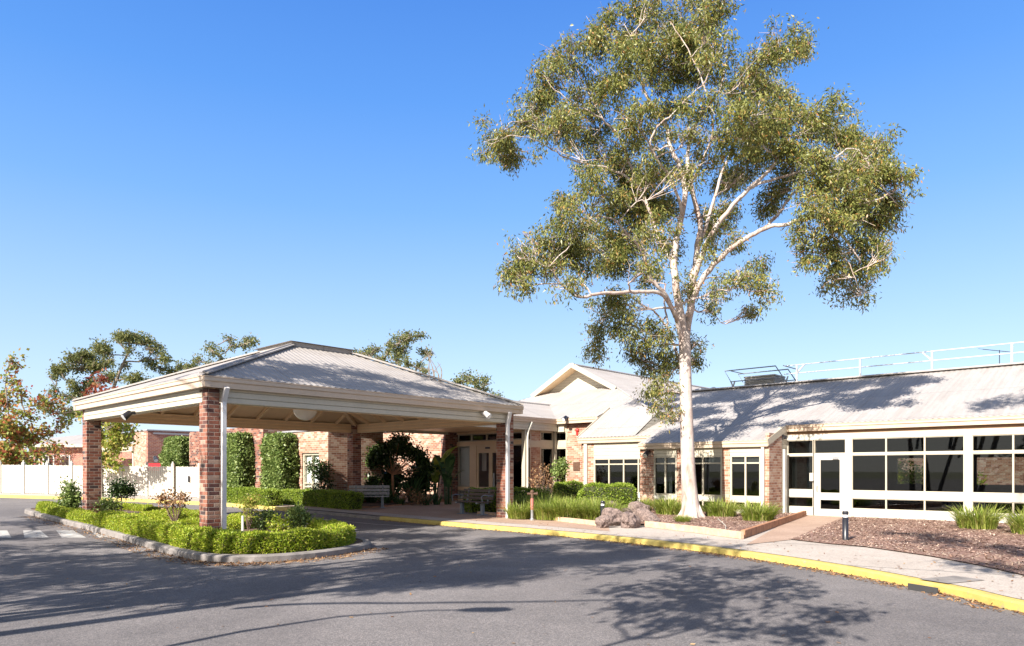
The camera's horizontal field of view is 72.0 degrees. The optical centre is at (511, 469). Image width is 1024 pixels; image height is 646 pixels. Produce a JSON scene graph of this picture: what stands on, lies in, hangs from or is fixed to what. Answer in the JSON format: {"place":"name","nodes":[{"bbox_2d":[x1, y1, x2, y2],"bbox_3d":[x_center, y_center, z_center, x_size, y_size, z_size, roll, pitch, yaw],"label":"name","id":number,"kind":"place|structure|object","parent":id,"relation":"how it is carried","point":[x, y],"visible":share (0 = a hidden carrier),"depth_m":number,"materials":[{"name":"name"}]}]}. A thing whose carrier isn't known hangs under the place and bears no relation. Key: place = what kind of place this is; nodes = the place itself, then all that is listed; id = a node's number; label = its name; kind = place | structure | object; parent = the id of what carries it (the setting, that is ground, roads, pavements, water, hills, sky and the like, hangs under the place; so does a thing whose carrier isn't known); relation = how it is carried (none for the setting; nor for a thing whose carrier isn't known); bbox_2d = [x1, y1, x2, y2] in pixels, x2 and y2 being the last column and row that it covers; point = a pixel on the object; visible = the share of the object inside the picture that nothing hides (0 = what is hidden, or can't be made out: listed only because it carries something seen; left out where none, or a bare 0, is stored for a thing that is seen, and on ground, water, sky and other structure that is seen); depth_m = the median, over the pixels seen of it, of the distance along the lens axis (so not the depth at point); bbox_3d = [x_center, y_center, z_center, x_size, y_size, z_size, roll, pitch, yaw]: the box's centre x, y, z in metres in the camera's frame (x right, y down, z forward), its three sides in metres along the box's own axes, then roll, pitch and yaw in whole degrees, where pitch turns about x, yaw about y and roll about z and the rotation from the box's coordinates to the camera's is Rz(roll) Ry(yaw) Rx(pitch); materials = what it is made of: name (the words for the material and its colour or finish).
{"place":"outdoors","nodes":[
{"label":"outdoors","id":0,"kind":"place"},
{"bbox_2d":[362,499,417,505],"bbox_3d":[-6.492,1.387,31.383,7.746,0.147,7.868,0,0,38],"label":"garden bed","id":1,"kind":"object","parent":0,"point":[372,504],"visible":0.11,"depth_m":28.23,"materials":[{"name":"soil"}]},
{"bbox_2d":[302,455,335,489],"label":"shrub","id":2,"kind":"object","parent":1,"relation":"on","point":[318,471],"visible":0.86,"depth_m":27.71,"materials":[{"name":"green plant"}]},
{"bbox_2d":[279,488,364,509],"bbox_3d":[-7.482,1.109,27.156,5.230,0.835,0.850,0,0,43],"label":"hedge","id":3,"kind":"object","parent":1,"relation":"on","point":[339,499],"visible":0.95,"depth_m":26.36,"materials":[{"name":"green plant"}]},
{"bbox_2d":[379,464,409,495],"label":"shrub","id":4,"kind":"object","parent":1,"relation":"on","point":[386,475],"visible":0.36,"depth_m":30.27,"materials":[{"name":"green plant"}]},
{"bbox_2d":[362,431,437,502],"bbox_3d":[-4.725,-0.086,29.518,3.236,3.177,1.409,0,0,0],"label":"weeping tree","id":5,"kind":"object","parent":1,"relation":"on","point":[384,454],"visible":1,"depth_m":29.33,"materials":[{"name":"green plant"}]},
{"bbox_2d":[396,474,430,502],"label":"strap plant","id":6,"kind":"object","parent":1,"relation":"on","point":[416,486],"visible":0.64,"depth_m":29.86,"materials":[{"name":"green plant"}]},
{"bbox_2d":[400,464,440,501],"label":"shrub","id":7,"kind":"object","parent":1,"relation":"on","point":[413,475],"visible":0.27,"depth_m":30.64,"materials":[{"name":"green plant"}]},
{"bbox_2d":[291,502,609,530],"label":"forecourt","id":8,"kind":"structure","parent":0,"point":[443,510],"depth_m":23.39,"materials":[{"name":"grey concrete"}]},
{"bbox_2d":[348,485,389,507],"bbox_3d":[-5.361,0.994,26.372,1.500,0.865,0.639,0,0,-7],"label":"park bench","id":9,"kind":"object","parent":8,"relation":"on","point":[382,493],"visible":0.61,"depth_m":26.59,"materials":[{"name":"grey paint"}]},
{"bbox_2d":[417,446,458,503],"bbox_3d":[-3.461,0.227,29.759,1.946,2.456,1.796,0,0,-36],"label":"paddle plant","id":10,"kind":"object","parent":8,"relation":"on","point":[435,475],"visible":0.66,"depth_m":30.00,"materials":[{"name":"green plant"}]},
{"bbox_2d":[432,453,460,504],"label":"paddle plant","id":11,"kind":"object","parent":8,"relation":"on","point":[446,471],"visible":0.99,"depth_m":29.71,"materials":[{"name":"green plant"}]},
{"bbox_2d":[451,488,494,515],"bbox_3d":[-1.300,1.052,23.465,1.500,0.865,0.639,0,0,44],"label":"park bench","id":12,"kind":"object","parent":8,"relation":"on","point":[482,503],"visible":0.99,"depth_m":23.55,"materials":[{"name":"grey paint"}]},
{"bbox_2d":[463,486,543,512],"bbox_3d":[-0.290,1.071,24.788,2.943,1.012,1.092,0,0,-5],"label":"hedge","id":13,"kind":"object","parent":8,"relation":"on","point":[489,507],"visible":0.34,"depth_m":24.42,"materials":[{"name":"green plant"}]},
{"bbox_2d":[499,500,536,518],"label":"grass tuft","id":14,"kind":"object","parent":8,"relation":"on","point":[517,512],"visible":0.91,"depth_m":21.52,"materials":[{"name":"green plant"}]},
{"bbox_2d":[0,498,1023,645],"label":"road","id":15,"kind":"structure","parent":0,"point":[646,595],"depth_m":9.04,"materials":[{"name":"grey asphalt"}]},
{"bbox_2d":[0,530,113,537],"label":"crossing markings","id":16,"kind":"object","parent":15,"relation":"on","point":[41,534],"visible":0.52,"depth_m":17.14,"materials":[{"name":"paint"}]},
{"bbox_2d":[35,500,95,524],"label":"hedge","id":17,"kind":"object","parent":15,"relation":"on","point":[80,514],"visible":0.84,"depth_m":20.60,"materials":[{"name":"green plant"}]},
{"bbox_2d":[0,495,290,510],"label":"kerb","id":18,"kind":"structure","parent":15,"relation":"on","point":[277,508],"depth_m":30.89,"materials":[{"name":"yellow paint"}]},
{"bbox_2d":[93,510,213,548],"bbox_3d":[-8.370,1.319,16.126,0.846,0.640,6.665,0,0,-44],"label":"hedge","id":19,"kind":"object","parent":15,"relation":"on","point":[174,533],"visible":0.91,"depth_m":15.35,"materials":[{"name":"green plant"}]},
{"bbox_2d":[32,507,362,553],"bbox_3d":[-9.759,1.437,19.707,3.608,0.186,17.692,0,0,-44],"label":"island bed","id":20,"kind":"object","parent":15,"relation":"on","point":[252,529],"visible":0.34,"depth_m":17.42,"materials":[{"name":"soil"}]},
{"bbox_2d":[52,476,82,507],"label":"rose bush","id":21,"kind":"object","parent":20,"relation":"on","point":[71,498],"visible":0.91,"depth_m":22.69,"materials":[{"name":"green plant"}]},
{"bbox_2d":[91,492,124,512],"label":"rose bush","id":22,"kind":"object","parent":20,"relation":"on","point":[108,504],"visible":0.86,"depth_m":21.09,"materials":[{"name":"green plant"}]},
{"bbox_2d":[102,473,141,510],"bbox_3d":[-12.387,0.774,22.322,1.237,1.346,0.949,0,0,-16],"label":"standard tree","id":23,"kind":"object","parent":20,"relation":"on","point":[122,489],"visible":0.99,"depth_m":22.28,"materials":[{"name":"green plant"}]},
{"bbox_2d":[116,502,198,517],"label":"hedge","id":24,"kind":"object","parent":20,"relation":"on","point":[191,513],"visible":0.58,"depth_m":23.23,"materials":[{"name":"green plant"}]},
{"bbox_2d":[148,486,191,521],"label":"rose bush","id":25,"kind":"object","parent":20,"relation":"on","point":[169,503],"visible":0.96,"depth_m":18.30,"materials":[{"name":"brown plant"}]},
{"bbox_2d":[232,492,262,530],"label":"rose bush","id":26,"kind":"object","parent":20,"relation":"on","point":[250,504],"visible":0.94,"depth_m":17.14,"materials":[{"name":"green plant"}]},
{"bbox_2d":[248,506,278,530],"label":"round shrub","id":27,"kind":"object","parent":20,"relation":"on","point":[265,514],"visible":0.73,"depth_m":16.44,"materials":[{"name":"green plant"}]},
{"bbox_2d":[264,512,295,531],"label":"round shrub","id":28,"kind":"object","parent":20,"relation":"on","point":[277,523],"visible":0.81,"depth_m":16.12,"materials":[{"name":"green plant"}]},
{"bbox_2d":[286,498,314,529],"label":"round shrub","id":29,"kind":"object","parent":20,"relation":"on","point":[298,515],"visible":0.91,"depth_m":16.49,"materials":[{"name":"green plant"}]},
{"bbox_2d":[24,506,370,562],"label":"kerb","id":30,"kind":"structure","parent":15,"relation":"on","point":[201,556],"depth_m":13.59,"materials":[{"name":"concrete"}]},
{"bbox_2d":[137,510,259,529],"bbox_3d":[-8.501,1.364,19.362,4.970,0.480,1.937,0,0,43],"label":"hedge","id":31,"kind":"object","parent":15,"relation":"on","point":[234,520],"visible":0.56,"depth_m":18.75,"materials":[{"name":"green plant"}]},
{"bbox_2d":[21,516,388,565],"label":"fallen leaves","id":32,"kind":"object","parent":15,"relation":"on","point":[238,562],"visible":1,"depth_m":13.29,"materials":[{"name":"brown plant"}]},
{"bbox_2d":[227,487,282,507],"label":"hedge","id":33,"kind":"object","parent":15,"relation":"on","point":[271,496],"visible":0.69,"depth_m":27.41,"materials":[{"name":"green plant"}]},
{"bbox_2d":[190,519,355,553],"bbox_3d":[-4.326,1.349,14.389,2.202,0.585,3.875,0,0,29],"label":"hedge","id":34,"kind":"object","parent":15,"relation":"on","point":[325,534],"visible":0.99,"depth_m":13.06,"materials":[{"name":"green plant"}]},
{"bbox_2d":[303,510,379,519],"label":"kerb","id":35,"kind":"structure","parent":15,"relation":"on","point":[345,514],"depth_m":23.80,"materials":[{"name":"concrete"}]},
{"bbox_2d":[372,519,1023,614],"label":"fallen leaves","id":36,"kind":"object","parent":15,"relation":"on","point":[888,583],"visible":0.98,"depth_m":11.14,"materials":[{"name":"brown plant"}]},
{"bbox_2d":[379,516,1023,612],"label":"kerb","id":37,"kind":"structure","parent":15,"relation":"on","point":[1000,601],"depth_m":12.38,"materials":[{"name":"yellow paint"}]},
{"bbox_2d":[908,576,981,593],"bbox_3d":[5.989,1.582,9.708,0.970,0.132,0.428,0,0,-23],"label":"storm drain","id":38,"kind":"object","parent":37,"relation":"in","point":[934,590],"visible":1,"depth_m":9.65,"materials":[{"name":"concrete"}]},
{"bbox_2d":[0,493,1023,599],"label":"pavement","id":39,"kind":"structure","parent":0,"point":[993,580],"depth_m":12.99,"materials":[{"name":"concrete"}]},
{"bbox_2d":[0,347,76,464],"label":"maple tree","id":40,"kind":"object","parent":39,"relation":"on","point":[21,436],"visible":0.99,"depth_m":37.04,"materials":[{"name":"orange plant"}]},
{"bbox_2d":[0,460,174,496],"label":"picket fence","id":41,"kind":"object","parent":39,"relation":"on","point":[22,478],"visible":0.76,"depth_m":34.85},
{"bbox_2d":[80,368,117,395],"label":"maple tree","id":42,"kind":"object","parent":39,"relation":"on","point":[101,378],"visible":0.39,"depth_m":46.19,"materials":[{"name":"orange plant"}]},
{"bbox_2d":[76,411,142,496],"bbox_3d":[-18.913,-0.955,32.859,3.444,4.871,2.732,0,0,0],"label":"maple tree","id":43,"kind":"object","parent":39,"relation":"on","point":[117,437],"visible":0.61,"depth_m":32.55,"materials":[{"name":"green plant"}]},
{"bbox_2d":[158,435,188,493],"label":"hedge","id":44,"kind":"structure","parent":39,"relation":"on","point":[175,449],"depth_m":36.22,"materials":[{"name":"green plant"}]},
{"bbox_2d":[176,463,198,497],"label":"fence gate","id":45,"kind":"structure","parent":39,"relation":"on","point":[187,479],"depth_m":33.17,"materials":[{"name":"white metal"}]},
{"bbox_2d":[227,431,255,487],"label":"hedge","id":46,"kind":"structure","parent":39,"relation":"on","point":[240,458],"depth_m":30.58,"materials":[{"name":"green plant"}]},
{"bbox_2d":[257,431,299,489],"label":"hedge","id":47,"kind":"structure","parent":39,"relation":"on","point":[280,462],"depth_m":29.37,"materials":[{"name":"green plant"}]},
{"bbox_2d":[72,340,523,528],"bbox_3d":[-6.391,-1.065,21.752,9.157,5.491,10.287,0,0,43],"label":"entrance canopy","id":48,"kind":"object","parent":39,"relation":"on","point":[351,394],"visible":0.94,"depth_m":19.55,"materials":[{"name":"metal"}]},
{"bbox_2d":[383,363,708,499],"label":"entrance building","id":49,"kind":"structure","parent":39,"relation":"on","point":[582,397],"depth_m":32.46,"materials":[{"name":"beige paint"}]},
{"bbox_2d":[513,444,521,487],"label":"window","id":50,"kind":"structure","parent":49,"relation":"in","point":[517,448],"depth_m":31.18,"materials":[{"name":"black glass"}]},
{"bbox_2d":[540,447,552,492],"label":"window","id":51,"kind":"structure","parent":49,"relation":"in","point":[546,454],"depth_m":32.04,"materials":[{"name":"black glass"}]},
{"bbox_2d":[621,511,640,527],"bbox_3d":[3.128,1.379,18.586,0.510,0.563,0.763,2,-8,20],"label":"lava rock","id":52,"kind":"object","parent":39,"relation":"on","point":[630,520],"visible":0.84,"depth_m":18.36,"materials":[{"name":"stone"}]},
{"bbox_2d":[579,509,807,530],"bbox_3d":[3.679,1.460,24.048,8.703,0.001,14.656,0,0,-40],"label":"garden bed","id":53,"kind":"object","parent":39,"relation":"on","point":[718,526],"visible":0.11,"depth_m":19.55,"materials":[{"name":"brown wood"}]},
{"bbox_2d":[523,498,563,519],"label":"grass tuft","id":54,"kind":"object","parent":53,"relation":"on","point":[539,513],"visible":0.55,"depth_m":21.14,"materials":[{"name":"green plant"}]},
{"bbox_2d":[548,456,571,481],"bbox_3d":[2.028,0.463,29.536,0.990,2.077,0.934,0,0,-33],"label":"standard tree","id":55,"kind":"object","parent":53,"relation":"on","point":[560,467],"visible":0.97,"depth_m":29.37,"materials":[{"name":"green plant"}]},
{"bbox_2d":[552,479,583,498],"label":"hedge","id":56,"kind":"object","parent":53,"relation":"on","point":[566,486],"visible":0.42,"depth_m":26.15,"materials":[{"name":"green plant"}]},
{"bbox_2d":[540,497,600,520],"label":"grass tuft","id":57,"kind":"object","parent":53,"relation":"on","point":[557,508],"visible":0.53,"depth_m":20.76,"materials":[{"name":"green plant"}]},
{"bbox_2d":[577,496,632,519],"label":"grass tuft","id":58,"kind":"object","parent":53,"relation":"on","point":[598,509],"visible":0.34,"depth_m":20.30,"materials":[{"name":"green plant"}]},
{"bbox_2d":[576,481,638,506],"bbox_3d":[3.307,0.991,24.309,2.272,1.203,1.258,0,0,9],"label":"hedge","id":59,"kind":"object","parent":53,"relation":"on","point":[625,493],"visible":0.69,"depth_m":23.87,"materials":[{"name":"green plant"}]},
{"bbox_2d":[601,507,622,525],"bbox_3d":[2.776,1.328,19.316,0.642,0.613,0.656,0,0,26],"label":"lava rock","id":60,"kind":"object","parent":53,"relation":"on","point":[615,514],"visible":0.56,"depth_m":19.09,"materials":[{"name":"stone"}]},
{"bbox_2d":[643,495,681,514],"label":"grass tuft","id":61,"kind":"object","parent":53,"relation":"on","point":[669,507],"visible":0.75,"depth_m":22.95,"materials":[{"name":"green plant"}]},
{"bbox_2d":[465,0,928,517],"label":"gum tree","id":62,"kind":"object","parent":53,"relation":"on","point":[762,132],"visible":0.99,"depth_m":20.61,"materials":[{"name":"green plant"}]},
{"bbox_2d":[700,496,744,516],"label":"grass tuft","id":63,"kind":"object","parent":53,"relation":"on","point":[720,509],"visible":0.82,"depth_m":21.91,"materials":[{"name":"green plant"}]},
{"bbox_2d":[728,496,788,520],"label":"grass tuft","id":64,"kind":"object","parent":53,"relation":"on","point":[763,512],"visible":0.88,"depth_m":20.07,"materials":[{"name":"green plant"}]},
{"bbox_2d":[645,521,743,538],"bbox_3d":[4.359,1.440,17.167,0.178,0.160,3.645,0,0,-24],"label":"timber edging","id":65,"kind":"object","parent":39,"relation":"on","point":[705,530],"visible":1,"depth_m":16.92,"materials":[{"name":"beige wood"}]},
{"bbox_2d":[741,510,805,537],"bbox_3d":[7.396,1.430,19.442,0.100,0.180,8.833,0,0,31],"label":"timber edging","id":66,"kind":"object","parent":39,"relation":"on","point":[756,529],"visible":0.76,"depth_m":18.18,"materials":[{"name":"brown wood"}]},
{"bbox_2d":[576,362,1023,522],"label":"glazed wing","id":67,"kind":"structure","parent":39,"relation":"on","point":[931,444],"depth_m":23.37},
{"bbox_2d":[594,458,639,493],"bbox_3d":[4.438,0.225,28.016,2.833,1.410,0.100,0,0,43],"label":"window","id":68,"kind":"structure","parent":67,"relation":"in","point":[606,470],"depth_m":28.19,"materials":[{"name":"glass"}]},
{"bbox_2d":[654,456,676,495],"bbox_3d":[5.591,0.210,25.604,0.951,1.420,0.100,0,0,43],"label":"window","id":69,"kind":"structure","parent":67,"relation":"in","point":[665,467],"depth_m":25.59,"materials":[{"name":"glass"}]},
{"bbox_2d":[695,455,721,496],"bbox_3d":[6.680,0.210,24.592,1.452,1.420,0.100,0,0,43],"label":"window","id":70,"kind":"structure","parent":67,"relation":"in","point":[708,468],"depth_m":24.43,"materials":[{"name":"glass"}]},
{"bbox_2d":[730,455,760,497],"bbox_3d":[7.818,0.210,23.533,1.079,1.420,0.100,0,0,43],"label":"window","id":71,"kind":"structure","parent":67,"relation":"in","point":[745,470],"depth_m":23.50,"materials":[{"name":"glass"}]},
{"bbox_2d":[725,365,795,385],"bbox_3d":[11.477,-4.041,32.201,3.081,1.156,1.456,0,0,43],"label":"roof guard frame","id":72,"kind":"object","parent":67,"relation":"on","point":[779,370],"visible":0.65,"depth_m":32.02,"materials":[{"name":"grey paint"}]},
{"bbox_2d":[744,374,785,384],"bbox_3d":[11.550,-3.717,32.201,1.439,1.090,1.220,0,0,43],"label":"evaporative cooler","id":73,"kind":"object","parent":67,"relation":"on","point":[765,381],"visible":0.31,"depth_m":31.73,"materials":[{"name":"grey metal"}]},
{"bbox_2d":[788,497,813,506],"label":"window","id":74,"kind":"structure","parent":67,"relation":"in","point":[792,501],"depth_m":23.85,"materials":[{"name":"black glass"}]},
{"bbox_2d":[788,456,813,489],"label":"window","id":75,"kind":"structure","parent":67,"relation":"in","point":[799,467],"depth_m":23.87,"materials":[{"name":"black glass"}]},
{"bbox_2d":[788,440,813,453],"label":"window","id":76,"kind":"structure","parent":67,"relation":"in","point":[794,446],"depth_m":23.85,"materials":[{"name":"black glass"}]},
{"bbox_2d":[809,455,844,516],"bbox_3d":[10.404,0.520,23.207,1.122,2.000,0.154,0,0,43],"label":"door","id":77,"kind":"structure","parent":67,"relation":"in","point":[828,476],"depth_m":23.20,"materials":[{"name":"white paint"}]},
{"bbox_2d":[814,439,844,453],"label":"window","id":78,"kind":"structure","parent":67,"relation":"in","point":[826,446],"depth_m":23.23,"materials":[{"name":"black glass"}]},
{"bbox_2d":[852,498,885,509],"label":"window","id":79,"kind":"structure","parent":67,"relation":"in","point":[857,503],"depth_m":22.41,"materials":[{"name":"black glass"}]},
{"bbox_2d":[852,455,885,490],"bbox_3d":[11.351,0.095,22.390,1.009,1.150,0.080,0,0,43],"label":"window","id":80,"kind":"structure","parent":67,"relation":"in","point":[868,471],"depth_m":22.40,"materials":[{"name":"black glass"}]},
{"bbox_2d":[852,438,885,452],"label":"window","id":81,"kind":"structure","parent":67,"relation":"in","point":[862,445],"depth_m":22.40,"materials":[{"name":"black glass"}]},
{"bbox_2d":[784,341,1023,380],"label":"roof railing","id":82,"kind":"object","parent":67,"relation":"on","point":[927,356],"visible":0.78,"depth_m":26.92,"materials":[{"name":"white metal"}]},
{"bbox_2d":[886,499,924,510],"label":"window","id":83,"kind":"structure","parent":67,"relation":"in","point":[891,504],"depth_m":21.70,"materials":[{"name":"black glass"}]},
{"bbox_2d":[886,454,924,491],"bbox_3d":[12.110,0.095,21.684,1.065,1.150,0.080,0,0,43],"label":"window","id":84,"kind":"structure","parent":67,"relation":"in","point":[904,472],"depth_m":21.70,"materials":[{"name":"black glass"}]},
{"bbox_2d":[886,437,924,452],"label":"window","id":85,"kind":"structure","parent":67,"relation":"in","point":[897,444],"depth_m":21.70,"materials":[{"name":"black glass"}]},
{"bbox_2d":[925,500,963,511],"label":"window","id":86,"kind":"structure","parent":67,"relation":"in","point":[930,505],"depth_m":21.04,"materials":[{"name":"black glass"}]},
{"bbox_2d":[925,453,963,492],"bbox_3d":[12.874,0.095,20.974,1.024,1.150,0.080,0,0,43],"label":"window","id":87,"kind":"structure","parent":67,"relation":"in","point":[943,472],"depth_m":20.98,"materials":[{"name":"black glass"}]},
{"bbox_2d":[925,436,963,451],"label":"window","id":88,"kind":"structure","parent":67,"relation":"in","point":[932,443],"depth_m":20.98,"materials":[{"name":"black glass"}]},
{"bbox_2d":[972,501,1012,513],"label":"window","id":89,"kind":"structure","parent":67,"relation":"in","point":[1009,504],"depth_m":20.09,"materials":[{"name":"black glass"}]},
{"bbox_2d":[972,453,1012,493],"bbox_3d":[13.754,0.095,20.156,0.981,1.150,0.080,0,0,43],"label":"window","id":90,"kind":"structure","parent":67,"relation":"in","point":[991,472],"depth_m":20.17,"materials":[{"name":"glass"}]},
{"bbox_2d":[972,434,1012,450],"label":"window","id":91,"kind":"structure","parent":67,"relation":"in","point":[1003,442],"depth_m":20.15,"materials":[{"name":"black glass"}]},
{"bbox_2d":[1013,453,1023,493],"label":"window","id":92,"kind":"structure","parent":67,"relation":"in","point":[1018,458],"depth_m":19.75,"materials":[{"name":"glass"}]},
{"bbox_2d":[789,516,1023,574],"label":"garden bed","id":93,"kind":"object","parent":39,"relation":"on","point":[1003,557],"visible":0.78,"depth_m":15.01,"materials":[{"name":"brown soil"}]},
{"bbox_2d":[941,501,1009,529],"bbox_3d":[11.935,1.138,18.053,2.061,0.725,2.221,0,0,-20],"label":"grass tuft","id":94,"kind":"object","parent":93,"relation":"on","point":[982,519],"visible":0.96,"depth_m":17.86,"materials":[{"name":"green plant"}]},
{"bbox_2d":[987,505,1023,534],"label":"grass tuft","id":95,"kind":"object","parent":93,"relation":"on","point":[1016,520],"visible":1,"depth_m":16.52,"materials":[{"name":"green plant"}]},
{"bbox_2d":[0,0,1023,450],"label":"sky","id":96,"kind":"structure","parent":0,"point":[184,174],"materials":[{"name":"blue"}]},
{"bbox_2d":[525,462,555,493],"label":"rose bush","id":97,"kind":"object","parent":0,"point":[541,479],"visible":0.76,"depth_m":28.43,"materials":[{"name":"brown plant"}]},
{"bbox_2d":[748,515,841,543],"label":"path","id":98,"kind":"structure","parent":0,"point":[796,527],"depth_m":18.20,"materials":[{"name":"beige concrete"}]},
{"bbox_3d":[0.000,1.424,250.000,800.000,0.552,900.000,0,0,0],"label":"ground","id":99,"kind":"structure","parent":0,"visible":0},
{"bbox_2d":[3,432,133,479],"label":"house","id":100,"kind":"structure","parent":99,"relation":"on","point":[76,441],"depth_m":58.00,"materials":[{"name":"brick"}]},
{"bbox_2d":[35,328,187,431],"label":"gum","id":101,"kind":"object","parent":99,"relation":"on","point":[88,361],"visible":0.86,"depth_m":84.84,"materials":[{"name":"green plant"}]},
{"bbox_2d":[102,429,196,465],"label":"garage block","id":102,"kind":"structure","parent":99,"relation":"on","point":[148,447],"depth_m":44.61,"materials":[{"name":"brick"}]},
{"bbox_2d":[180,333,259,370],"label":"gum","id":103,"kind":"object","parent":99,"relation":"on","point":[248,341],"visible":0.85,"depth_m":78.94,"materials":[{"name":"green plant"}]},
{"bbox_2d":[189,428,384,501],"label":"brick wing","id":104,"kind":"structure","parent":99,"relation":"on","point":[327,446],"depth_m":29.40,"materials":[{"name":"brown brick"}]},
{"bbox_2d":[352,328,436,373],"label":"gum","id":105,"kind":"object","parent":99,"relation":"on","point":[404,340],"visible":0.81,"depth_m":75.27,"materials":[{"name":"green plant"}]},
{"bbox_2d":[450,367,504,397],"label":"gum","id":106,"kind":"object","parent":99,"relation":"on","point":[481,381],"visible":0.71,"depth_m":69.75,"materials":[{"name":"green plant"}]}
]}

